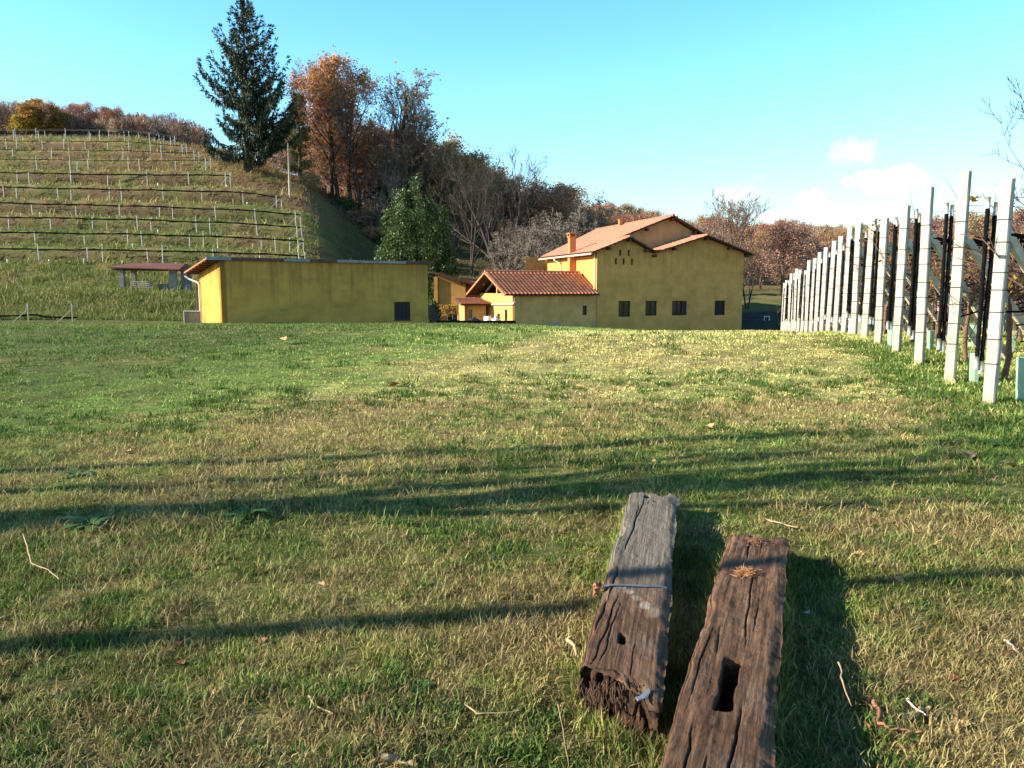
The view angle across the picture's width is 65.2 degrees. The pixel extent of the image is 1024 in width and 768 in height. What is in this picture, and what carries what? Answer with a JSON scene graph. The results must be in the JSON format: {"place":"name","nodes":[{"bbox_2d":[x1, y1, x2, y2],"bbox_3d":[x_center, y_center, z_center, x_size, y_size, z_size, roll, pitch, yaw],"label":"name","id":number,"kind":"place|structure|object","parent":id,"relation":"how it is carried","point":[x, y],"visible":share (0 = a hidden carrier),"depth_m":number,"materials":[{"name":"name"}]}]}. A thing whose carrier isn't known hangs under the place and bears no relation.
{"place":"outdoors","nodes":[
{"label":"outdoors","id":0,"kind":"place"},
{"bbox_2d":[0,136,1023,767],"bbox_3d":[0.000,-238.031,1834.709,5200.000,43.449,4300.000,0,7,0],"label":"ground","id":1,"kind":"structure","parent":0,"point":[766,300],"depth_m":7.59,"materials":[{"name":"green plant"}]},
{"bbox_2d":[1,111,50,135],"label":"autumn tree","id":2,"kind":"object","parent":1,"relation":"on","point":[17,122],"visible":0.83,"depth_m":133.06,"materials":[{"name":"yellow plant"}]},
{"bbox_2d":[0,304,76,321],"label":"wooden fence","id":3,"kind":"object","parent":1,"relation":"on","point":[39,315],"visible":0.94,"depth_m":49.84,"materials":[{"name":"wood"}]},
{"bbox_2d":[20,101,70,135],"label":"tree","id":4,"kind":"object","parent":1,"relation":"on","point":[44,106],"visible":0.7,"depth_m":133.40,"materials":[{"name":"brown plant"}]},
{"bbox_2d":[12,95,92,133],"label":"autumn tree","id":5,"kind":"object","parent":1,"relation":"on","point":[55,123],"visible":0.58,"depth_m":134.72,"materials":[{"name":"brown plant"}]},
{"bbox_2d":[60,99,100,124],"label":"tree","id":6,"kind":"object","parent":1,"relation":"on","point":[86,106],"visible":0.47,"depth_m":143.93,"materials":[{"name":"brown plant"}]},
{"bbox_2d":[0,128,163,142],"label":"vineyard row","id":7,"kind":"object","parent":1,"relation":"on","point":[90,132],"visible":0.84,"depth_m":118.59,"materials":[{"name":"metal"}]},
{"bbox_2d":[60,513,117,534],"bbox_3d":[-2.629,0.871,4.977,0.343,0.102,0.341,0,7,0],"label":"weed","id":8,"kind":"object","parent":1,"relation":"on","point":[80,518],"visible":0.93,"depth_m":4.95,"materials":[{"name":"green plant"}]},
{"bbox_2d":[2,130,175,146],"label":"vineyard row","id":9,"kind":"object","parent":1,"relation":"on","point":[89,133],"visible":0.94,"depth_m":114.61,"materials":[{"name":"plant"}]},
{"bbox_2d":[5,138,186,154],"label":"vineyard row","id":10,"kind":"object","parent":1,"relation":"on","point":[84,141],"visible":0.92,"depth_m":110.86,"materials":[{"name":"plant"}]},
{"bbox_2d":[0,147,198,159],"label":"vineyard row","id":11,"kind":"object","parent":1,"relation":"on","point":[161,152],"visible":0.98,"depth_m":107.14,"materials":[{"name":"plant"}]},
{"bbox_2d":[0,98,211,145],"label":"distant wood","id":12,"kind":"object","parent":1,"relation":"on","point":[192,134],"visible":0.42,"depth_m":138.53,"materials":[{"name":"autumn leaves"},{"name":"twigs"},{"name":"bark"}]},
{"bbox_2d":[3,156,210,170],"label":"vineyard row","id":13,"kind":"object","parent":1,"relation":"on","point":[87,160],"visible":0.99,"depth_m":103.52,"materials":[{"name":"plant"}]},
{"bbox_2d":[86,105,130,137],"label":"tree","id":14,"kind":"object","parent":1,"relation":"on","point":[113,112],"visible":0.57,"depth_m":141.71,"materials":[{"name":"brown plant"}]},
{"bbox_2d":[0,169,230,186],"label":"vineyard row","id":15,"kind":"object","parent":1,"relation":"on","point":[146,174],"visible":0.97,"depth_m":99.87,"materials":[{"name":"plant"}]},
{"bbox_2d":[0,184,281,207],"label":"vineyard row","id":16,"kind":"object","parent":1,"relation":"on","point":[121,190],"visible":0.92,"depth_m":96.21,"materials":[{"name":"metal"}]},
{"bbox_2d":[107,263,191,291],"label":"garden shelter","id":17,"kind":"object","parent":1,"relation":"on","point":[170,268],"visible":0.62,"depth_m":66.69,"materials":[{"name":"wood"}]},
{"bbox_2d":[0,199,300,225],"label":"vineyard row","id":18,"kind":"object","parent":1,"relation":"on","point":[172,207],"visible":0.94,"depth_m":92.47,"materials":[{"name":"plant"}]},
{"bbox_2d":[0,213,301,237],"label":"vineyard row","id":19,"kind":"object","parent":1,"relation":"on","point":[150,220],"visible":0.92,"depth_m":88.60,"materials":[{"name":"plant"}]},
{"bbox_2d":[0,229,303,252],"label":"vineyard row","id":20,"kind":"object","parent":1,"relation":"on","point":[189,236],"visible":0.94,"depth_m":84.78,"materials":[{"name":"plant"}]},
{"bbox_2d":[0,244,304,262],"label":"vineyard row","id":21,"kind":"object","parent":1,"relation":"on","point":[162,251],"visible":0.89,"depth_m":81.03,"materials":[{"name":"plant"}]},
{"bbox_2d":[183,311,201,322],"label":"board gate","id":22,"kind":"structure","parent":1,"relation":"on","point":[187,315],"depth_m":47.52,"materials":[{"name":"white paint"}]},
{"bbox_2d":[224,507,270,524],"bbox_3d":[-1.704,0.850,5.157,0.292,0.096,0.303,0,7,0],"label":"weed","id":23,"kind":"object","parent":1,"relation":"on","point":[240,516],"visible":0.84,"depth_m":5.13,"materials":[{"name":"green plant"}]},
{"bbox_2d":[192,0,305,172],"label":"spruce","id":24,"kind":"object","parent":1,"relation":"on","point":[255,109],"visible":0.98,"depth_m":101.21,"materials":[{"name":"green plant"}]},
{"bbox_2d":[0,133,520,320],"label":"rough grass","id":25,"kind":"structure","parent":1,"relation":"on","point":[114,303],"depth_m":80.91,"materials":[{"name":"green plant"}]},
{"bbox_2d":[280,91,317,180],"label":"pine tree","id":26,"kind":"object","parent":1,"relation":"on","point":[297,165],"visible":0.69,"depth_m":109.47,"materials":[{"name":"green plant"}]},
{"bbox_2d":[184,256,432,322],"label":"storage building","id":27,"kind":"structure","parent":1,"relation":"on","point":[256,290],"depth_m":47.85,"materials":[{"name":"paint"}]},
{"bbox_2d":[296,170,321,189],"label":"bush","id":28,"kind":"object","parent":1,"relation":"on","point":[312,178],"visible":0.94,"depth_m":106.98,"materials":[{"name":"green plant"}]},
{"bbox_2d":[286,60,365,204],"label":"autumn tree","id":29,"kind":"object","parent":1,"relation":"on","point":[315,112],"visible":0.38,"depth_m":111.15,"materials":[{"name":"brown plant"}]},
{"bbox_2d":[280,45,385,199],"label":"autumn tree","id":30,"kind":"object","parent":1,"relation":"on","point":[334,61],"visible":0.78,"depth_m":107.87,"materials":[{"name":"brown plant"}]},
{"bbox_2d":[310,63,364,226],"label":"bare tree","id":31,"kind":"object","parent":1,"relation":"on","point":[347,143],"visible":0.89,"depth_m":107.78,"materials":[{"name":"brown plant"}]},
{"bbox_2d":[303,124,371,195],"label":"autumn tree","id":32,"kind":"object","parent":1,"relation":"on","point":[320,167],"visible":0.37,"depth_m":114.22,"materials":[{"name":"brown plant"}]},
{"bbox_2d":[289,56,387,214],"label":"autumn tree","id":33,"kind":"object","parent":1,"relation":"on","point":[369,92],"visible":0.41,"depth_m":111.51,"materials":[{"name":"brown plant"}]},
{"bbox_2d":[330,195,359,212],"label":"bush","id":34,"kind":"object","parent":1,"relation":"on","point":[350,201],"visible":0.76,"depth_m":109.18,"materials":[{"name":"green plant"}]},
{"bbox_2d":[318,149,383,211],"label":"tree","id":35,"kind":"object","parent":1,"relation":"on","point":[361,185],"visible":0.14,"depth_m":115.90,"materials":[{"name":"brown plant"}]},
{"bbox_2d":[308,124,411,221],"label":"autumn tree","id":36,"kind":"object","parent":1,"relation":"on","point":[362,153],"visible":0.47,"depth_m":113.47,"materials":[{"name":"brown plant"}]},
{"bbox_2d":[360,225,385,239],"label":"bush","id":37,"kind":"object","parent":1,"relation":"on","point":[372,230],"visible":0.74,"depth_m":106.51,"materials":[{"name":"brown plant"}]},
{"bbox_2d":[331,150,429,232],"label":"bare tree","id":38,"kind":"object","parent":1,"relation":"on","point":[396,178],"visible":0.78,"depth_m":108.71,"materials":[{"name":"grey plant"}]},
{"bbox_2d":[380,752,416,767],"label":"wood chip","id":39,"kind":"object","parent":1,"relation":"on","point":[389,756],"visible":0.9,"depth_m":2.51,"materials":[{"name":"beige wood"}]},
{"bbox_2d":[355,79,452,236],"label":"bare tree","id":40,"kind":"object","parent":1,"relation":"on","point":[420,138],"visible":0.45,"depth_m":111.47,"materials":[{"name":"brown plant"}]},
{"bbox_2d":[359,61,449,234],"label":"bare tree","id":41,"kind":"object","parent":1,"relation":"on","point":[402,135],"visible":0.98,"depth_m":106.33,"materials":[{"name":"brown plant"}]},
{"bbox_2d":[361,120,473,240],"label":"autumn tree","id":42,"kind":"object","parent":1,"relation":"on","point":[433,162],"visible":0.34,"depth_m":113.35,"materials":[{"name":"brown plant"}]},
{"bbox_2d":[373,172,462,299],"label":"evergreen tree","id":43,"kind":"object","parent":1,"relation":"on","point":[435,236],"visible":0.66,"depth_m":77.65,"materials":[{"name":"green plant"}]},
{"bbox_2d":[382,129,493,240],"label":"autumn tree","id":44,"kind":"object","parent":1,"relation":"on","point":[451,142],"visible":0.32,"depth_m":117.20,"materials":[{"name":"brown plant"}]},
{"bbox_2d":[429,271,478,320],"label":"orange house","id":45,"kind":"structure","parent":1,"relation":"on","point":[447,290],"depth_m":71.52,"materials":[{"name":"paint"}]},
{"bbox_2d":[423,166,502,250],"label":"autumn tree","id":46,"kind":"object","parent":1,"relation":"on","point":[449,196],"visible":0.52,"depth_m":113.43,"materials":[{"name":"brown plant"}]},
{"bbox_2d":[422,146,510,246],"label":"tree","id":47,"kind":"object","parent":1,"relation":"on","point":[467,159],"visible":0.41,"depth_m":116.82,"materials":[{"name":"brown plant"}]},
{"bbox_2d":[453,297,492,320],"bbox_3d":[-3.157,-5.293,64.864,2.620,3.455,2.783,-2,7,-17],"label":"tile roofed hut","id":48,"kind":"object","parent":1,"relation":"on","point":[469,307],"visible":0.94,"depth_m":64.11,"materials":[{"name":"paint"}]},
{"bbox_2d":[452,150,503,273],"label":"bare tree","id":49,"kind":"object","parent":1,"relation":"on","point":[472,250],"visible":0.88,"depth_m":98.06,"materials":[{"name":"brown plant"}]},
{"bbox_2d":[419,142,555,269],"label":"bare tree","id":50,"kind":"object","parent":1,"relation":"on","point":[487,240],"visible":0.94,"depth_m":97.04,"materials":[{"name":"brown plant"}]},
{"bbox_2d":[261,124,721,242],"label":"distant wood","id":51,"kind":"object","parent":1,"relation":"on","point":[278,159],"visible":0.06,"depth_m":134.79,"materials":[{"name":"brown plant"}]},
{"bbox_2d":[473,224,544,278],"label":"bare tree","id":52,"kind":"object","parent":1,"relation":"on","point":[504,240],"visible":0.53,"depth_m":94.39,"materials":[{"name":"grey plant"}]},
{"bbox_2d":[482,173,542,255],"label":"tree","id":53,"kind":"object","parent":1,"relation":"on","point":[504,186],"visible":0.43,"depth_m":121.71,"materials":[{"name":"brown plant"}]},
{"bbox_2d":[489,171,568,257],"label":"tree","id":54,"kind":"object","parent":1,"relation":"on","point":[517,194],"visible":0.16,"depth_m":124.37,"materials":[{"name":"brown plant"}]},
{"bbox_2d":[492,189,569,244],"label":"tree","id":55,"kind":"object","parent":1,"relation":"on","point":[525,212],"visible":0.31,"depth_m":119.89,"materials":[{"name":"brown plant"}]},
{"bbox_2d":[506,223,557,269],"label":"bare tree","id":56,"kind":"object","parent":1,"relation":"on","point":[527,248],"visible":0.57,"depth_m":88.89,"materials":[{"name":"grey plant"}]},
{"bbox_2d":[466,270,599,327],"bbox_3d":[1.845,-6.383,64.910,8.950,5.608,7.568,-3,8,-26],"label":"annex","id":57,"kind":"object","parent":1,"relation":"on","point":[555,298],"visible":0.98,"depth_m":62.52,"materials":[{"name":"paint"}]},
{"bbox_2d":[488,206,597,269],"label":"bare tree","id":58,"kind":"object","parent":1,"relation":"on","point":[558,236],"visible":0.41,"depth_m":91.33,"materials":[{"name":"grey plant"}]},
{"bbox_2d":[490,177,608,239],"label":"autumn tree","id":59,"kind":"object","parent":1,"relation":"on","point":[563,190],"visible":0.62,"depth_m":119.27,"materials":[{"name":"brown plant"}]},
{"bbox_2d":[603,200,646,218],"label":"tree","id":60,"kind":"object","parent":1,"relation":"on","point":[629,209],"visible":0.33,"depth_m":158.69,"materials":[{"name":"brown plant"}]},
{"bbox_2d":[575,492,678,744],"bbox_3d":[0.625,0.952,3.954,0.360,0.230,2.793,2,7,12],"label":"wooden sleeper","id":61,"kind":"object","parent":1,"relation":"on","point":[624,664],"visible":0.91,"depth_m":3.18,"materials":[{"name":"brown wood"}]},
{"bbox_2d":[525,214,754,330],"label":"farmhouse","id":62,"kind":"object","parent":1,"relation":"on","point":[671,272],"visible":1,"depth_m":65.73,"materials":[{"name":"paint"}]},
{"bbox_2d":[619,301,629,316],"bbox_3d":[9.023,-6.066,64.524,1.000,1.270,0.058,-2,7,-16],"label":"window","id":63,"kind":"structure","parent":62,"relation":"in","point":[624,306],"depth_m":64.55,"materials":[{"name":"black glass"}]},
{"bbox_2d":[557,502,808,767],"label":"grass","id":64,"kind":"structure","parent":1,"relation":"on","point":[612,730],"depth_m":3.05,"materials":[{"name":"green plant"}]},
{"bbox_2d":[661,534,788,767],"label":"wooden sleeper","id":65,"kind":"object","parent":1,"relation":"on","point":[724,717],"visible":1,"depth_m":2.82,"materials":[{"name":"brown wood"}]},
{"bbox_2d":[689,186,769,249],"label":"bare tree","id":66,"kind":"object","parent":1,"relation":"on","point":[743,221],"visible":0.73,"depth_m":96.43,"materials":[{"name":"brown plant"}]},
{"bbox_2d":[709,221,762,275],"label":"tree","id":67,"kind":"object","parent":1,"relation":"on","point":[743,239],"visible":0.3,"depth_m":124.42,"materials":[{"name":"brown plant"}]},
{"bbox_2d":[723,239,776,308],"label":"dead tree","id":68,"kind":"object","parent":1,"relation":"on","point":[753,284],"visible":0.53,"depth_m":82.97,"materials":[{"name":"brown plant"}]},
{"bbox_2d":[742,230,789,289],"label":"autumn tree","id":69,"kind":"object","parent":1,"relation":"on","point":[757,251],"visible":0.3,"depth_m":106.44,"materials":[{"name":"brown plant"}]},
{"bbox_2d":[750,218,789,276],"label":"tree","id":70,"kind":"object","parent":1,"relation":"on","point":[765,227],"visible":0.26,"depth_m":138.87,"materials":[{"name":"brown plant"}]},
{"bbox_2d":[738,219,822,294],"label":"autumn tree","id":71,"kind":"object","parent":1,"relation":"on","point":[788,234],"visible":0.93,"depth_m":97.53,"materials":[{"name":"brown plant"}]},
{"bbox_2d":[755,234,844,284],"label":"autumn tree","id":72,"kind":"object","parent":1,"relation":"on","point":[817,244],"visible":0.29,"depth_m":102.42,"materials":[{"name":"brown plant"}]},
{"bbox_2d":[786,273,824,331],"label":"trellis row","id":73,"kind":"object","parent":1,"relation":"on","point":[789,295],"visible":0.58,"depth_m":37.97,"materials":[{"name":"concrete"}]},
{"bbox_2d":[815,228,864,247],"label":"tree","id":74,"kind":"object","parent":1,"relation":"on","point":[831,235],"visible":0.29,"depth_m":133.61,"materials":[{"name":"brown plant"}]},
{"bbox_2d":[792,269,908,331],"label":"trellis row","id":75,"kind":"object","parent":1,"relation":"on","point":[794,302],"visible":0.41,"depth_m":34.80,"materials":[{"name":"concrete"}]},
{"bbox_2d":[818,247,940,331],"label":"trellis row","id":76,"kind":"object","parent":1,"relation":"on","point":[822,293],"visible":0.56,"depth_m":25.20,"materials":[{"name":"concrete"}]},
{"bbox_2d":[795,269,976,331],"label":"trellis row","id":77,"kind":"object","parent":1,"relation":"on","point":[797,319],"visible":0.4,"depth_m":33.22,"materials":[{"name":"concrete"}]},
{"bbox_2d":[803,260,976,331],"bbox_3d":[19.678,-3.363,32.686,18.238,3.214,0.226,-2,7,-17],"label":"trellis row","id":78,"kind":"object","parent":1,"relation":"on","point":[806,287],"visible":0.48,"depth_m":29.98,"materials":[{"name":"concrete"}]},
{"bbox_2d":[812,252,974,331],"bbox_3d":[18.843,-3.134,29.484,18.211,3.222,0.235,-2,7,-17],"label":"trellis row","id":79,"kind":"object","parent":1,"relation":"on","point":[815,321],"visible":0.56,"depth_m":26.81,"materials":[{"name":"concrete"}]},
{"bbox_2d":[871,699,921,733],"bbox_3d":[1.276,1.140,2.725,0.092,0.023,0.213,-2,7,-19],"label":"stick","id":80,"kind":"object","parent":1,"relation":"on","point":[875,705],"visible":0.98,"depth_m":2.70,"materials":[{"name":"brown wood"}]},
{"bbox_2d":[798,270,1010,331],"bbox_3d":[20.079,-3.355,34.345,18.254,2.939,0.312,-2,7,-17],"label":"trellis row","id":81,"kind":"object","parent":1,"relation":"on","point":[801,303],"visible":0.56,"depth_m":31.64,"materials":[{"name":"concrete"}]},
{"bbox_2d":[831,235,979,331],"bbox_3d":[17.566,-2.839,24.692,18.214,3.123,0.209,-2,7,-17],"label":"trellis row","id":82,"kind":"object","parent":1,"relation":"on","point":[837,289],"visible":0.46,"depth_m":22.00,"materials":[{"name":"concrete"}]},
{"bbox_2d":[808,258,1013,331],"bbox_3d":[19.256,-3.226,31.131,18.205,3.157,0.279,-2,7,-17],"label":"trellis row","id":83,"kind":"object","parent":1,"relation":"on","point":[810,308],"visible":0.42,"depth_m":28.41,"materials":[{"name":"concrete"}]},
{"bbox_2d":[859,205,981,342],"bbox_3d":[8.160,-2.107,16.239,2.389,2.890,1.634,-2,7,-17],"label":"grape vine","id":84,"kind":"object","parent":1,"relation":"on","point":[908,263],"visible":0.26,"depth_m":16.05,"materials":[{"name":"brown plant"}]},
{"bbox_2d":[824,241,1020,331],"bbox_3d":[17.995,-2.946,26.289,18.204,3.204,0.213,-2,7,-17],"label":"trellis row","id":85,"kind":"object","parent":1,"relation":"on","point":[829,296],"visible":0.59,"depth_m":23.59,"materials":[{"name":"concrete"}]},
{"bbox_2d":[839,228,1015,333],"bbox_3d":[17.129,-2.646,23.122,18.206,3.336,0.210,-2,7,-17],"label":"trellis row","id":86,"kind":"object","parent":1,"relation":"on","point":[843,321],"visible":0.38,"depth_m":20.46,"materials":[{"name":"concrete"}]},
{"bbox_2d":[907,214,954,257],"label":"tree","id":87,"kind":"object","parent":1,"relation":"on","point":[941,227],"visible":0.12,"depth_m":133.63,"materials":[{"name":"brown plant"}]},
{"bbox_2d":[846,222,1021,334],"bbox_3d":[16.696,-2.525,21.590,18.270,3.198,0.218,-2,7,-17],"label":"trellis row","id":88,"kind":"object","parent":1,"relation":"on","point":[856,251],"visible":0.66,"depth_m":18.90,"materials":[{"name":"concrete"}]},
{"bbox_2d":[859,218,1022,337],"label":"trellis row","id":89,"kind":"object","parent":1,"relation":"on","point":[866,310],"visible":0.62,"depth_m":17.43,"materials":[{"name":"concrete"}]},
{"bbox_2d":[897,210,991,346],"bbox_3d":[8.037,-1.835,14.565,1.901,2.720,1.352,-5,9,-38],"label":"grape vine","id":90,"kind":"object","parent":1,"relation":"on","point":[949,286],"visible":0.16,"depth_m":14.50,"materials":[{"name":"brown plant"}]},
{"bbox_2d":[869,218,1023,343],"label":"trellis row","id":91,"kind":"object","parent":1,"relation":"on","point":[883,244],"visible":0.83,"depth_m":15.90,"materials":[{"name":"concrete"}]},
{"bbox_2d":[886,204,1023,351],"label":"trellis row","id":92,"kind":"object","parent":1,"relation":"on","point":[905,244],"visible":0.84,"depth_m":14.20,"materials":[{"name":"concrete"}]},
{"bbox_2d":[907,185,1023,365],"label":"trellis row","id":93,"kind":"object","parent":1,"relation":"on","point":[929,239],"visible":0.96,"depth_m":12.56,"materials":[{"name":"concrete"}]},
{"bbox_2d":[938,210,995,237],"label":"tree","id":94,"kind":"object","parent":1,"relation":"on","point":[977,218],"visible":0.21,"depth_m":139.32,"materials":[{"name":"brown plant"}]},
{"bbox_2d":[968,352,978,382],"bbox_3d":[6.329,-0.521,10.916,0.155,1.100,0.155,5,8,34],"label":"grow tube","id":95,"kind":"object","parent":1,"relation":"on","point":[973,374],"visible":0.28,"depth_m":10.91,"materials":[{"name":"plastic"}]},
{"bbox_2d":[930,223,1022,360],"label":"grape vine","id":96,"kind":"object","parent":1,"relation":"on","point":[970,301],"visible":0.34,"depth_m":12.91,"materials":[{"name":"brown plant"}]},
{"bbox_2d":[933,194,1023,378],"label":"grape vine","id":97,"kind":"object","parent":1,"relation":"on","point":[1006,368],"visible":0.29,"depth_m":11.13,"materials":[{"name":"brown plant"}]},
{"bbox_2d":[937,169,1023,383],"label":"trellis row","id":98,"kind":"object","parent":1,"relation":"on","point":[961,227],"visible":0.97,"depth_m":10.83,"materials":[{"name":"concrete"}]},
{"bbox_2d":[947,219,1023,359],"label":"grape vine","id":99,"kind":"object","parent":1,"relation":"on","point":[1015,288],"visible":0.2,"depth_m":13.13,"materials":[{"name":"brown plant"}]},
{"bbox_2d":[953,187,1023,288],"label":"grape vine","id":100,"kind":"object","parent":1,"relation":"on","point":[1009,267],"visible":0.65,"depth_m":9.41,"materials":[{"name":"brown plant"}]},
{"bbox_2d":[974,176,1023,404],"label":"trellis row","id":101,"kind":"object","parent":1,"relation":"on","point":[1005,242],"visible":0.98,"depth_m":9.22,"materials":[{"name":"concrete"}]},
{"bbox_2d":[978,76,1023,223],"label":"bare tree","id":102,"kind":"object","parent":1,"relation":"on","point":[1018,199],"visible":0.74,"depth_m":20.51,"materials":[{"name":"brown plant"}]},
{"bbox_2d":[1015,357,1023,400],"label":"grow tube","id":103,"kind":"object","parent":1,"relation":"on","point":[1020,377],"visible":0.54,"depth_m":9.52,"materials":[{"name":"plastic"}]},
{"bbox_2d":[0,0,1023,228],"label":"sky","id":104,"kind":"structure","parent":0,"point":[830,112],"materials":[{"name":"blue"}]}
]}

